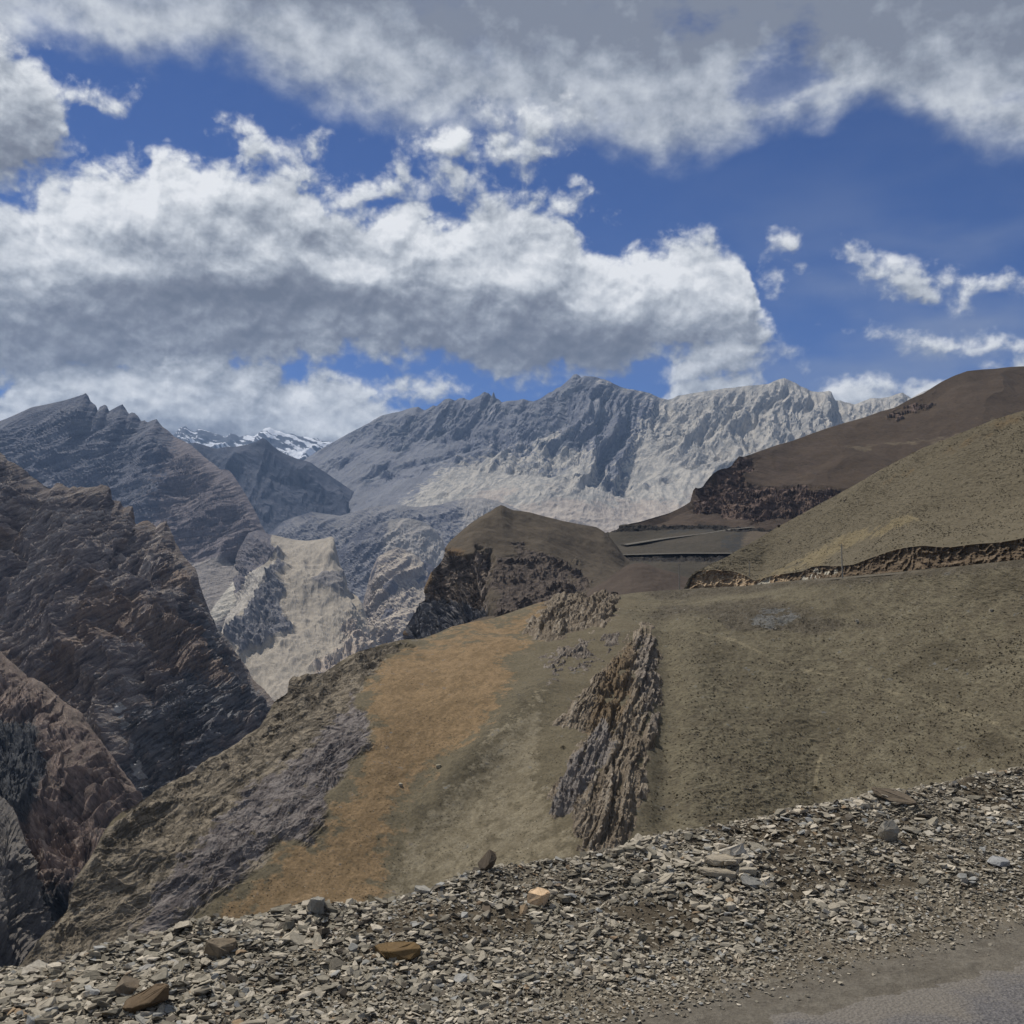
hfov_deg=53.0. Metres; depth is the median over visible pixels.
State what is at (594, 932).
stone
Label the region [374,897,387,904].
stone
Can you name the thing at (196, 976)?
stone
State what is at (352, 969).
rubble
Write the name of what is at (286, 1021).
stone
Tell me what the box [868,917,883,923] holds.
stone
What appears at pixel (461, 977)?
stone
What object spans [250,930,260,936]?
stone
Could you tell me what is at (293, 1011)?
stone
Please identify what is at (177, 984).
stone
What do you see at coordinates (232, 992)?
stone
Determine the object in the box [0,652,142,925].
red crag
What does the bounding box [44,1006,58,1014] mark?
stone
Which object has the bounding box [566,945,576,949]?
stone
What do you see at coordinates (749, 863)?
stone
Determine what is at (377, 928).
stone
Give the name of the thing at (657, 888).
stone
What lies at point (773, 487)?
brown hill
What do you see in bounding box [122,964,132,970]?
stone
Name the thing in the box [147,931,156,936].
stone
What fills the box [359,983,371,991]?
stone
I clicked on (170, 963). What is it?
stone
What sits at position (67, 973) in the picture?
stone
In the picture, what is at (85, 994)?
stone
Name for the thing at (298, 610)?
sandy spur
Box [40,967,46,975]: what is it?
stone
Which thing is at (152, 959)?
stone
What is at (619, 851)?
stone
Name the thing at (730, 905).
stone
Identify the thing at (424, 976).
stone
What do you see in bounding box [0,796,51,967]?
grey crag
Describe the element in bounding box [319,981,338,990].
stone
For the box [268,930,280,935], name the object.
stone
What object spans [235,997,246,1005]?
stone
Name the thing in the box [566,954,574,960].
stone
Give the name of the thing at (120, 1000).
stone
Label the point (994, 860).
stone
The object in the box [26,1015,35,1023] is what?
stone
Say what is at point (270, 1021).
stone
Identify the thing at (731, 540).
terraced slope
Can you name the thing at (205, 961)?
stone
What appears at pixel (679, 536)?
distant road
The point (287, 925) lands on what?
stone
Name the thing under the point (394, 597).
pale bluff
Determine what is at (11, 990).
stone
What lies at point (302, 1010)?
stone
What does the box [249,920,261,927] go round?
stone
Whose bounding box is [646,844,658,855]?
stone
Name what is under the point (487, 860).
stone
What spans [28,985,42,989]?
stone
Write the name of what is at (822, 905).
stone
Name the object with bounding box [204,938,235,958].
stone
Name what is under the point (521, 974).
stone
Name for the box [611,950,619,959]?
stone
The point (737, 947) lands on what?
stone
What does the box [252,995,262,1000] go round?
stone
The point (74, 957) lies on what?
stone
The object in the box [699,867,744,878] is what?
stone
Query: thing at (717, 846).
stone
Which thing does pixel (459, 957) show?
stone
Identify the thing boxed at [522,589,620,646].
rock outcrop
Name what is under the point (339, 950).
stone
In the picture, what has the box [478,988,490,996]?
stone
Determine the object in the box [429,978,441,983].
stone
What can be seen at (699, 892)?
stone
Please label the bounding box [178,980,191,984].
stone
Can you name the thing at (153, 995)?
stone
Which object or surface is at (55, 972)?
stone
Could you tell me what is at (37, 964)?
stone
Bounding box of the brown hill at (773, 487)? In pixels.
[631,366,1023,529]
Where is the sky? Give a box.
[0,0,1023,441]
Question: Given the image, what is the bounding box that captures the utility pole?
[840,544,842,577]
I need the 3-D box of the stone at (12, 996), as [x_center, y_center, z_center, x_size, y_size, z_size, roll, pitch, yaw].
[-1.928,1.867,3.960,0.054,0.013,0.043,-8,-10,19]
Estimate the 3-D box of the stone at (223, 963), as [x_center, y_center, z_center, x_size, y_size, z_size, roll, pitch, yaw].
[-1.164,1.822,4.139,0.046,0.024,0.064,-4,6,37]
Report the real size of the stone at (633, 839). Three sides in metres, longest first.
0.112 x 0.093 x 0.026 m
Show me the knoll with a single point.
(500, 560)
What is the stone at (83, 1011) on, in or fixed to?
on the rubble
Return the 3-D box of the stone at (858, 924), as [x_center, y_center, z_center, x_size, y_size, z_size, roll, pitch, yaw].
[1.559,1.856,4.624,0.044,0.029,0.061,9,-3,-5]
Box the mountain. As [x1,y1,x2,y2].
[0,393,265,631]
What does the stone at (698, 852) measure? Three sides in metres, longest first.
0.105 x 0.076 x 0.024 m
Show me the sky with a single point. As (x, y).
(323, 220)
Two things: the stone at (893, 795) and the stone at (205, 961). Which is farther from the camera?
the stone at (893, 795)
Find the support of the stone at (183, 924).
on the rubble
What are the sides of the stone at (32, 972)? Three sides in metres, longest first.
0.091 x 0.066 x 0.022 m
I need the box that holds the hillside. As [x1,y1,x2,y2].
[20,559,1023,966]
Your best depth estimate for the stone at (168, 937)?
4.35 m
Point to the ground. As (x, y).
(902, 973)
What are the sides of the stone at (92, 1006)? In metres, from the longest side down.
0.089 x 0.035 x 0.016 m
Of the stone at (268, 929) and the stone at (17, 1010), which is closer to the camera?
the stone at (17, 1010)
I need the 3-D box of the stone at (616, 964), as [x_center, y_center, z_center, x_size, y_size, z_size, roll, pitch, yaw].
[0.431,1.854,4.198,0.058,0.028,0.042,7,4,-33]
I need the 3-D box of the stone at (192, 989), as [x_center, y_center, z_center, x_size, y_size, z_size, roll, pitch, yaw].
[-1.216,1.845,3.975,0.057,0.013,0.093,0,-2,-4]
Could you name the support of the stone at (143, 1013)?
on the rubble
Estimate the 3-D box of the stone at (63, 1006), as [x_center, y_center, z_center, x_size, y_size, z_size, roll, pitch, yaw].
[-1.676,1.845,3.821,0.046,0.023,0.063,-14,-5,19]
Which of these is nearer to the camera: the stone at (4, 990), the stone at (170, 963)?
the stone at (4, 990)
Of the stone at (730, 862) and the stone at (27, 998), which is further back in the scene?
the stone at (730, 862)
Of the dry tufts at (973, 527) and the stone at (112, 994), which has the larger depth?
the dry tufts at (973, 527)
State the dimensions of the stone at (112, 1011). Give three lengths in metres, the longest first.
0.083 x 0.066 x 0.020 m
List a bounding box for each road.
[621,527,753,544]
[623,553,731,554]
[768,961,1023,1023]
[802,570,920,580]
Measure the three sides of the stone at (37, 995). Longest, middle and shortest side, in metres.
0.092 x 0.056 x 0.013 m
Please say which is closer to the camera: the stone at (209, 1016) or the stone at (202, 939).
the stone at (209, 1016)
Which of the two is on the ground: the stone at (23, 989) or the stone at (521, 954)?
the stone at (521, 954)
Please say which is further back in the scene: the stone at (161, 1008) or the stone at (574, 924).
the stone at (574, 924)
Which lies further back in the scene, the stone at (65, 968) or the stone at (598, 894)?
the stone at (598, 894)
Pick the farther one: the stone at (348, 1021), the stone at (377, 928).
the stone at (377, 928)
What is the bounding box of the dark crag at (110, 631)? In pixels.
[0,453,273,798]
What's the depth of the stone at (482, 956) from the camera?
4.25 m
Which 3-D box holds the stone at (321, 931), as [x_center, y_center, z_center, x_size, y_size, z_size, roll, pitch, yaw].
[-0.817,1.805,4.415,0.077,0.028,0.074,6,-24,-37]
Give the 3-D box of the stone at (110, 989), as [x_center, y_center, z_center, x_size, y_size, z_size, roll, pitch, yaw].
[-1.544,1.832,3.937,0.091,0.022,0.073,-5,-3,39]
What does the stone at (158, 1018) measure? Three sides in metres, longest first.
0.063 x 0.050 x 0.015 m
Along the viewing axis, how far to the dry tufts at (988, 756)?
189.10 m
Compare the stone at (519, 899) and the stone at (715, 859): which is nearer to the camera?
the stone at (519, 899)
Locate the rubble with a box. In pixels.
[0,767,1023,1023]
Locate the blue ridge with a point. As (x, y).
(278, 487)
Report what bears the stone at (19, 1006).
on the rubble
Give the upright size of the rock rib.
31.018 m
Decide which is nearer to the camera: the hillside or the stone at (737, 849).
the stone at (737, 849)
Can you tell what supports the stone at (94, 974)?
on the rubble
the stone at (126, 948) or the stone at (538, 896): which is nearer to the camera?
the stone at (126, 948)
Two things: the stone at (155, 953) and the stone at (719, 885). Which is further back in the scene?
the stone at (719, 885)
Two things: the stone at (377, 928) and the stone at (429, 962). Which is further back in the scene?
the stone at (377, 928)
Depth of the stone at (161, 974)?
3.99 m
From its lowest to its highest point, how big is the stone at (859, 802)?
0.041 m
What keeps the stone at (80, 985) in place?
on the rubble
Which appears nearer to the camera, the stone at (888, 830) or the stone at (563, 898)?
the stone at (563, 898)
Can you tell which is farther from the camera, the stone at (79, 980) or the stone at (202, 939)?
the stone at (202, 939)
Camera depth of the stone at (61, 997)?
3.91 m
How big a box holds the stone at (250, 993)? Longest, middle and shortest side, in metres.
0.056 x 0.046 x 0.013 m
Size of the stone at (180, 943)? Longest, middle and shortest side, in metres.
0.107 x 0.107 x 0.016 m
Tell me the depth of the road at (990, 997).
3.87 m
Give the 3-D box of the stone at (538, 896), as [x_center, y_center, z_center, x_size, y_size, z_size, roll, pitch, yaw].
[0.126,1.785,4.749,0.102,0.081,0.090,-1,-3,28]
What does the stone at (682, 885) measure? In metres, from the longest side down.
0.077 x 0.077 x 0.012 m
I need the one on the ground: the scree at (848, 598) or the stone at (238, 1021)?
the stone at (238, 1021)
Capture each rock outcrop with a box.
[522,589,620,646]
[537,626,622,684]
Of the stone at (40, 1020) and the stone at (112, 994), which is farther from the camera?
the stone at (112, 994)
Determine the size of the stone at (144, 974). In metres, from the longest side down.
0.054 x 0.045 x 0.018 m
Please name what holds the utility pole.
on the hillside
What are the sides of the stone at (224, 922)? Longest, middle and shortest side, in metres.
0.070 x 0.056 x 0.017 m
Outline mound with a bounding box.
[586,562,688,596]
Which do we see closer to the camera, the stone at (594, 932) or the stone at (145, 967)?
the stone at (145, 967)
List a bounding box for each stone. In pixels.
[0,978,26,987]
[0,987,9,995]
[5,986,16,995]
[5,1020,18,1023]
[7,993,20,998]
[14,988,28,993]
[14,1004,25,1008]
[14,1008,27,1014]
[18,995,35,1001]
[21,959,45,974]
[25,975,40,983]
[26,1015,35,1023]
[27,971,39,974]
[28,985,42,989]
[30,993,46,997]
[35,1017,53,1023]
[36,996,55,1009]
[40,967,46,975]
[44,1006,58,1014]
[45,982,65,988]
[46,962,61,969]
[47,968,64,975]
[56,996,68,1002]
[57,1001,68,1010]
[58,999,73,1003]
[61,964,69,971]
[63,969,77,976]
[68,952,79,964]
[68,1002,82,1009]
[71,970,82,975]
[71,974,89,984]
[72,1007,85,1014]
[76,1019,88,1023]
[77,983,85,990]
[81,970,100,979]
[81,991,89,997]
[83,963,101,973]
[85,985,99,994]
[87,1003,99,1010]
[89,952,101,956]
[91,995,107,1002]
[96,983,107,987]
[97,1000,110,1007]
[100,985,116,994]
[101,1007,122,1014]
[103,992,118,996]
[115,975,140,994]
[115,995,131,1003]
[118,971,131,976]
[122,945,135,950]
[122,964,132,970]
[122,983,168,1013]
[135,1013,148,1023]
[138,969,149,978]
[139,964,154,971]
[140,1011,153,1015]
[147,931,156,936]
[147,949,162,956]
[147,957,159,960]
[150,939,160,948]
[150,943,160,947]
[150,967,168,982]
[151,1016,165,1020]
[156,1002,164,1012]
[157,964,168,968]
[161,960,174,966]
[161,1020,176,1023]
[162,932,174,941]
[162,952,172,959]
[163,940,186,952]
[164,1004,177,1012]
[170,962,184,972]
[172,982,184,986]
[173,920,192,928]
[173,955,188,963]
[178,946,188,952]
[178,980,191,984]
[190,984,203,992]
[193,987,212,994]
[194,974,204,978]
[196,975,208,983]
[197,936,208,941]
[197,1014,213,1019]
[198,979,213,984]
[200,957,209,964]
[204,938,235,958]
[212,986,226,991]
[217,919,230,925]
[217,958,230,968]
[228,989,238,995]
[232,1019,243,1023]
[235,982,247,988]
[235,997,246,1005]
[240,1019,266,1023]
[243,996,251,1005]
[245,991,254,996]
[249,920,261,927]
[250,927,261,932]
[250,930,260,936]
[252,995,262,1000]
[261,923,275,928]
[263,919,273,923]
[264,928,274,931]
[266,1018,279,1023]
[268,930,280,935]
[270,903,291,912]
[270,952,287,959]
[275,1019,289,1023]
[277,921,285,930]
[281,921,294,930]
[281,930,298,942]
[284,1008,296,1017]
[284,1010,300,1018]
[290,931,306,945]
[297,925,309,932]
[297,1009,310,1011]
[307,896,324,913]
[312,929,322,950]
[316,927,329,934]
[316,975,328,983]
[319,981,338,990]
[329,957,346,970]
[335,947,344,953]
[341,1019,353,1023]
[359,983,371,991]
[362,973,371,982]
[367,1002,377,1008]
[370,923,383,931]
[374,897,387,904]
[375,941,420,960]
[388,896,395,903]
[414,885,430,893]
[417,965,424,971]
[419,972,429,980]
[423,930,430,936]
[423,960,435,965]
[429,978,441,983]
[435,974,444,980]
[452,953,466,962]
[453,973,467,982]
[453,1000,462,1009]
[459,946,473,953]
[477,950,486,962]
[478,849,496,869]
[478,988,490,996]
[512,897,524,901]
[512,950,524,958]
[512,971,527,977]
[519,974,534,980]
[525,961,538,964]
[527,887,549,906]
[557,894,571,902]
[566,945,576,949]
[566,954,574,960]
[567,921,577,927]
[587,890,609,897]
[587,926,599,939]
[599,913,609,919]
[600,863,612,871]
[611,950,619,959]
[611,961,619,966]
[613,849,624,853]
[623,845,635,851]
[627,840,640,845]
[630,836,648,841]
[634,833,643,841]
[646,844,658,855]
[649,885,662,890]
[656,851,664,859]
[656,873,673,884]
[673,876,685,879]
[676,883,687,886]
[692,849,704,855]
[692,889,705,895]
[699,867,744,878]
[704,853,742,865]
[713,843,729,850]
[713,882,724,889]
[718,843,745,855]
[720,893,729,899]
[724,860,738,864]
[726,901,735,910]
[732,862,746,870]
[733,944,745,954]
[737,853,748,858]
[738,866,757,876]
[740,873,763,888]
[741,859,753,866]
[750,842,767,853]
[813,898,825,904]
[818,901,827,909]
[828,902,839,910]
[851,920,862,927]
[853,799,870,808]
[860,795,872,801]
[866,839,881,842]
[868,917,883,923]
[871,787,916,804]
[877,819,898,840]
[901,827,920,833]
[928,816,937,825]
[960,868,972,874]
[987,855,1009,866]
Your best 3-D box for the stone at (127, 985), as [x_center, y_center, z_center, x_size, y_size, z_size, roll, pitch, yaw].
[-1.472,1.827,3.952,0.093,0.043,0.108,24,-5,25]
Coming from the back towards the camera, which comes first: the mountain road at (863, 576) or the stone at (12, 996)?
the mountain road at (863, 576)
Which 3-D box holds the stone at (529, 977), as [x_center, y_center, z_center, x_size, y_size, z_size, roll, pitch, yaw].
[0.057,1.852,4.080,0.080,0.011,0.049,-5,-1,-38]
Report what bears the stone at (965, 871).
on the rubble
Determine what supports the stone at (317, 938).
on the rubble
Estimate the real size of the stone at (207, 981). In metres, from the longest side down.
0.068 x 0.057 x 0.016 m
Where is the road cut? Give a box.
[688,538,1023,588]
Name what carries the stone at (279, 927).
on the rubble
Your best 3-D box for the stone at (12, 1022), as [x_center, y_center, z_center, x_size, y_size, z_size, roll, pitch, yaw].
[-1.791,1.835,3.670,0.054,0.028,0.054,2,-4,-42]
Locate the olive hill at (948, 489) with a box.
[685,410,1023,588]
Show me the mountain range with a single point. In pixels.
(605, 456)
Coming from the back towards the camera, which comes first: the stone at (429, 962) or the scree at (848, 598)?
the scree at (848, 598)
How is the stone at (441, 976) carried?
on the rubble
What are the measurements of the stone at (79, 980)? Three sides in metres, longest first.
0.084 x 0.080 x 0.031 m
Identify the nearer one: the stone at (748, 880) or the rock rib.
the stone at (748, 880)
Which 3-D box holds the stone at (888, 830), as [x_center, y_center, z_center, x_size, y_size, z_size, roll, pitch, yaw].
[2.052,1.737,5.587,0.112,0.109,0.081,6,-47,-5]
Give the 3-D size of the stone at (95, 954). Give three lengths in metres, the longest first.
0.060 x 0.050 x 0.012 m
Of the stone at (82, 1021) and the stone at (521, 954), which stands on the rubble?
the stone at (82, 1021)
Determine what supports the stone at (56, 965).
on the rubble
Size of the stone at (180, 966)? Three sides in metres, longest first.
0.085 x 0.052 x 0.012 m
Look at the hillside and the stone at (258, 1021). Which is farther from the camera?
the hillside
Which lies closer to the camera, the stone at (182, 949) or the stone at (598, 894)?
the stone at (182, 949)
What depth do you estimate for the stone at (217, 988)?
3.94 m
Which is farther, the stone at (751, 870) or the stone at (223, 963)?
the stone at (751, 870)
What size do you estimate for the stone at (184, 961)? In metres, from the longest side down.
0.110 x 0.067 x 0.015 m
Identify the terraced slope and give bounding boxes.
[606,524,772,577]
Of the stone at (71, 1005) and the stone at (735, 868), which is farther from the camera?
the stone at (735, 868)
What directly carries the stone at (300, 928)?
on the rubble
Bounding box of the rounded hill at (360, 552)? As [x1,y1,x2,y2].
[337,518,444,603]
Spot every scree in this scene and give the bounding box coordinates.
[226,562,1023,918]
[643,569,1023,633]
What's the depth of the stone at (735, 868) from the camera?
5.08 m
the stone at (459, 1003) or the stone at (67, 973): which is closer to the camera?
the stone at (459, 1003)
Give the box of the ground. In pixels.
[0,769,1023,1023]
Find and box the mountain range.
[304,374,928,532]
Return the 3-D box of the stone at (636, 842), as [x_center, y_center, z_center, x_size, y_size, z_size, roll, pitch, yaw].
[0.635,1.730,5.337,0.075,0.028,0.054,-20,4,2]
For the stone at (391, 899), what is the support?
on the rubble
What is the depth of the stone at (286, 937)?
4.34 m
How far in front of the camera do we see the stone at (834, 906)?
4.75 m
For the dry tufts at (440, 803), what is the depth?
180.43 m
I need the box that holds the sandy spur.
[221,530,378,701]
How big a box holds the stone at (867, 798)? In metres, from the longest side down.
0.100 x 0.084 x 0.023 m
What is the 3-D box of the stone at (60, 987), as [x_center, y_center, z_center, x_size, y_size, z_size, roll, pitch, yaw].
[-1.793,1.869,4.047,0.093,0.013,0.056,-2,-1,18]
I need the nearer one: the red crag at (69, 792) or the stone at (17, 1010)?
the stone at (17, 1010)
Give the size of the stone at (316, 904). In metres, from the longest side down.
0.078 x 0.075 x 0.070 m
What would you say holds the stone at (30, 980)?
on the rubble
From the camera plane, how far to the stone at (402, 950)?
4.23 m
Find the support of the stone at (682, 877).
on the rubble
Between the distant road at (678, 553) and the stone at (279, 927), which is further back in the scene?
the distant road at (678, 553)
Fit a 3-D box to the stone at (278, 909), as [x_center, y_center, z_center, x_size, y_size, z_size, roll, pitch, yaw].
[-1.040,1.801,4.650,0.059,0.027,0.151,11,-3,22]
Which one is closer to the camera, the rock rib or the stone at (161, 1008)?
the stone at (161, 1008)
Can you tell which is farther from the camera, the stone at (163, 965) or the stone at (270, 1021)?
the stone at (163, 965)
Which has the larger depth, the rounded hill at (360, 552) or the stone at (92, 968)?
the rounded hill at (360, 552)
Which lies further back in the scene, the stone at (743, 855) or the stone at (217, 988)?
the stone at (743, 855)
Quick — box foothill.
[270,498,520,553]
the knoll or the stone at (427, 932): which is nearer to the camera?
the stone at (427, 932)
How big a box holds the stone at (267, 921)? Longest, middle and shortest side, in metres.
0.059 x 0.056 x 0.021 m
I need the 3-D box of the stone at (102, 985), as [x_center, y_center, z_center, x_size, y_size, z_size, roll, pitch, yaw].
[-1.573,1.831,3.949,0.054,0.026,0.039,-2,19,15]
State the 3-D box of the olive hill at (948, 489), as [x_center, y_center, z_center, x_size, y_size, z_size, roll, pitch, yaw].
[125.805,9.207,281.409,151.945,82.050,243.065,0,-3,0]
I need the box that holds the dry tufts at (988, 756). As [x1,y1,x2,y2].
[630,606,1023,831]
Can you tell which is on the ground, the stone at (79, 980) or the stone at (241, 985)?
the stone at (241, 985)
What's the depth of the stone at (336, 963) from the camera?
4.13 m
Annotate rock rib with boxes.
[547,622,663,851]
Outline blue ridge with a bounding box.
[189,438,353,533]
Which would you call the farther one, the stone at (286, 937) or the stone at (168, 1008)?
the stone at (286, 937)
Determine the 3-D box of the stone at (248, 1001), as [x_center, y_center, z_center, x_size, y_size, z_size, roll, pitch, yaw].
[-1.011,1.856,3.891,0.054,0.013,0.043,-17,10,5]
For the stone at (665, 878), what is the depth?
4.96 m
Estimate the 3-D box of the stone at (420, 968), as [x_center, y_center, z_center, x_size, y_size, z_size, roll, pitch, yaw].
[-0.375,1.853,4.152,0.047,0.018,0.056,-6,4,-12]
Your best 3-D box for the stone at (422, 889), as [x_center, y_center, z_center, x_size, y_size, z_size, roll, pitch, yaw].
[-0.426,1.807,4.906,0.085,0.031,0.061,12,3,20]
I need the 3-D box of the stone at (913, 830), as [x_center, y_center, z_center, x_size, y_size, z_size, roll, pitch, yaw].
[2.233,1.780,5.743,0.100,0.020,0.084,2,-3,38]
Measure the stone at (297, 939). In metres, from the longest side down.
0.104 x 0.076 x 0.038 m
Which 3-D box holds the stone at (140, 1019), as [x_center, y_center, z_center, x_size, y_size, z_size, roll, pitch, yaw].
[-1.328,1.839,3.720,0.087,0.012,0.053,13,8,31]
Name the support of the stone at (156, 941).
on the rubble
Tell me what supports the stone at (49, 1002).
on the rubble
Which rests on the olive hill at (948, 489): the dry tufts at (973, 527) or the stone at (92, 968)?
the dry tufts at (973, 527)
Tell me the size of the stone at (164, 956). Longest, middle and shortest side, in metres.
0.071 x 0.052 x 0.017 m
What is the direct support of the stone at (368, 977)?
on the rubble
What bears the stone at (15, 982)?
on the rubble
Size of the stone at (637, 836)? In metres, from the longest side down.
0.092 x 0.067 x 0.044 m
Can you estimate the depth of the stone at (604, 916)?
4.63 m
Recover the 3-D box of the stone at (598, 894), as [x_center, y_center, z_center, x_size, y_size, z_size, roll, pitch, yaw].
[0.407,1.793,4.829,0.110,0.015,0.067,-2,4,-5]
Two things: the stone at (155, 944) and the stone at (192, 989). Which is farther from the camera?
the stone at (155, 944)
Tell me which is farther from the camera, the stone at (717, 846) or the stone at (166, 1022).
the stone at (717, 846)
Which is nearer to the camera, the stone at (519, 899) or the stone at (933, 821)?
the stone at (519, 899)
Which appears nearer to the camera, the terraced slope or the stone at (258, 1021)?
the stone at (258, 1021)
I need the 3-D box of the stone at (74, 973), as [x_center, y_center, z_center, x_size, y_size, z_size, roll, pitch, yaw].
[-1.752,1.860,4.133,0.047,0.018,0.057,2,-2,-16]
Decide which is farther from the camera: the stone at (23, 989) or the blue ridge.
the blue ridge
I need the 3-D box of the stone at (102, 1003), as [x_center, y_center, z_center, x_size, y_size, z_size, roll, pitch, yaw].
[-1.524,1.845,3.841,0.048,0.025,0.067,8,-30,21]
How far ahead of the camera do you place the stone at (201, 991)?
3.88 m
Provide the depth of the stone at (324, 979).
4.02 m
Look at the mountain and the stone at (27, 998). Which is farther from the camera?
the mountain
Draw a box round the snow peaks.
[173,426,332,459]
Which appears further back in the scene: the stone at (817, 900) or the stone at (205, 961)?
the stone at (817, 900)
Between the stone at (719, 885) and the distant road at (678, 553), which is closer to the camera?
the stone at (719, 885)
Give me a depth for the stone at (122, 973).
4.05 m
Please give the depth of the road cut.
246.82 m
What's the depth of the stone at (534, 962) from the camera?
4.22 m
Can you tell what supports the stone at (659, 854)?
on the rubble
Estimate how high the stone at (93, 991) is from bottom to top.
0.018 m
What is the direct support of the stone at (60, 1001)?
on the rubble
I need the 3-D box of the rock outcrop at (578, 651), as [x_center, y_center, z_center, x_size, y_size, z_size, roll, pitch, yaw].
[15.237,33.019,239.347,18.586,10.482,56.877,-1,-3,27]
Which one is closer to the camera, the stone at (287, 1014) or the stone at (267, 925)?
the stone at (287, 1014)
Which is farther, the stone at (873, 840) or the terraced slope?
the terraced slope
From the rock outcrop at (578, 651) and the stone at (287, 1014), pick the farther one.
the rock outcrop at (578, 651)
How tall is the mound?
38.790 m
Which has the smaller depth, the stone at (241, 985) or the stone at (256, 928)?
the stone at (241, 985)
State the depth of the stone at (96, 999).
3.87 m
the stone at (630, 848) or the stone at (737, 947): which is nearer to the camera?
the stone at (737, 947)
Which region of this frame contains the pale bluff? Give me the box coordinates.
[362,547,434,644]
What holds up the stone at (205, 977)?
on the rubble
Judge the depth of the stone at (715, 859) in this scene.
5.11 m
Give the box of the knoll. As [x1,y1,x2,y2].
[403,505,629,639]
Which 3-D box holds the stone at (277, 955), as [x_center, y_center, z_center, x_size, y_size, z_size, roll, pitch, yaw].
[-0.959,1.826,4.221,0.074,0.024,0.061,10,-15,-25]
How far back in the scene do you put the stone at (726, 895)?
4.81 m
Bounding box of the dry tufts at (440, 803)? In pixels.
[217,606,634,912]
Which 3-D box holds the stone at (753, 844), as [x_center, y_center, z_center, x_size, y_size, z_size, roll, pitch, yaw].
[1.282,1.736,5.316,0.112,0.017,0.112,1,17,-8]
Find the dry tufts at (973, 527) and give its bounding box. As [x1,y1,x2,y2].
[684,413,1023,588]
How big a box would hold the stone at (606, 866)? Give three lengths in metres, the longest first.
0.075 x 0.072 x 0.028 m
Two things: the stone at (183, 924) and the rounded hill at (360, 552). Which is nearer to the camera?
the stone at (183, 924)
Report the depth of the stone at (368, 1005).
3.82 m

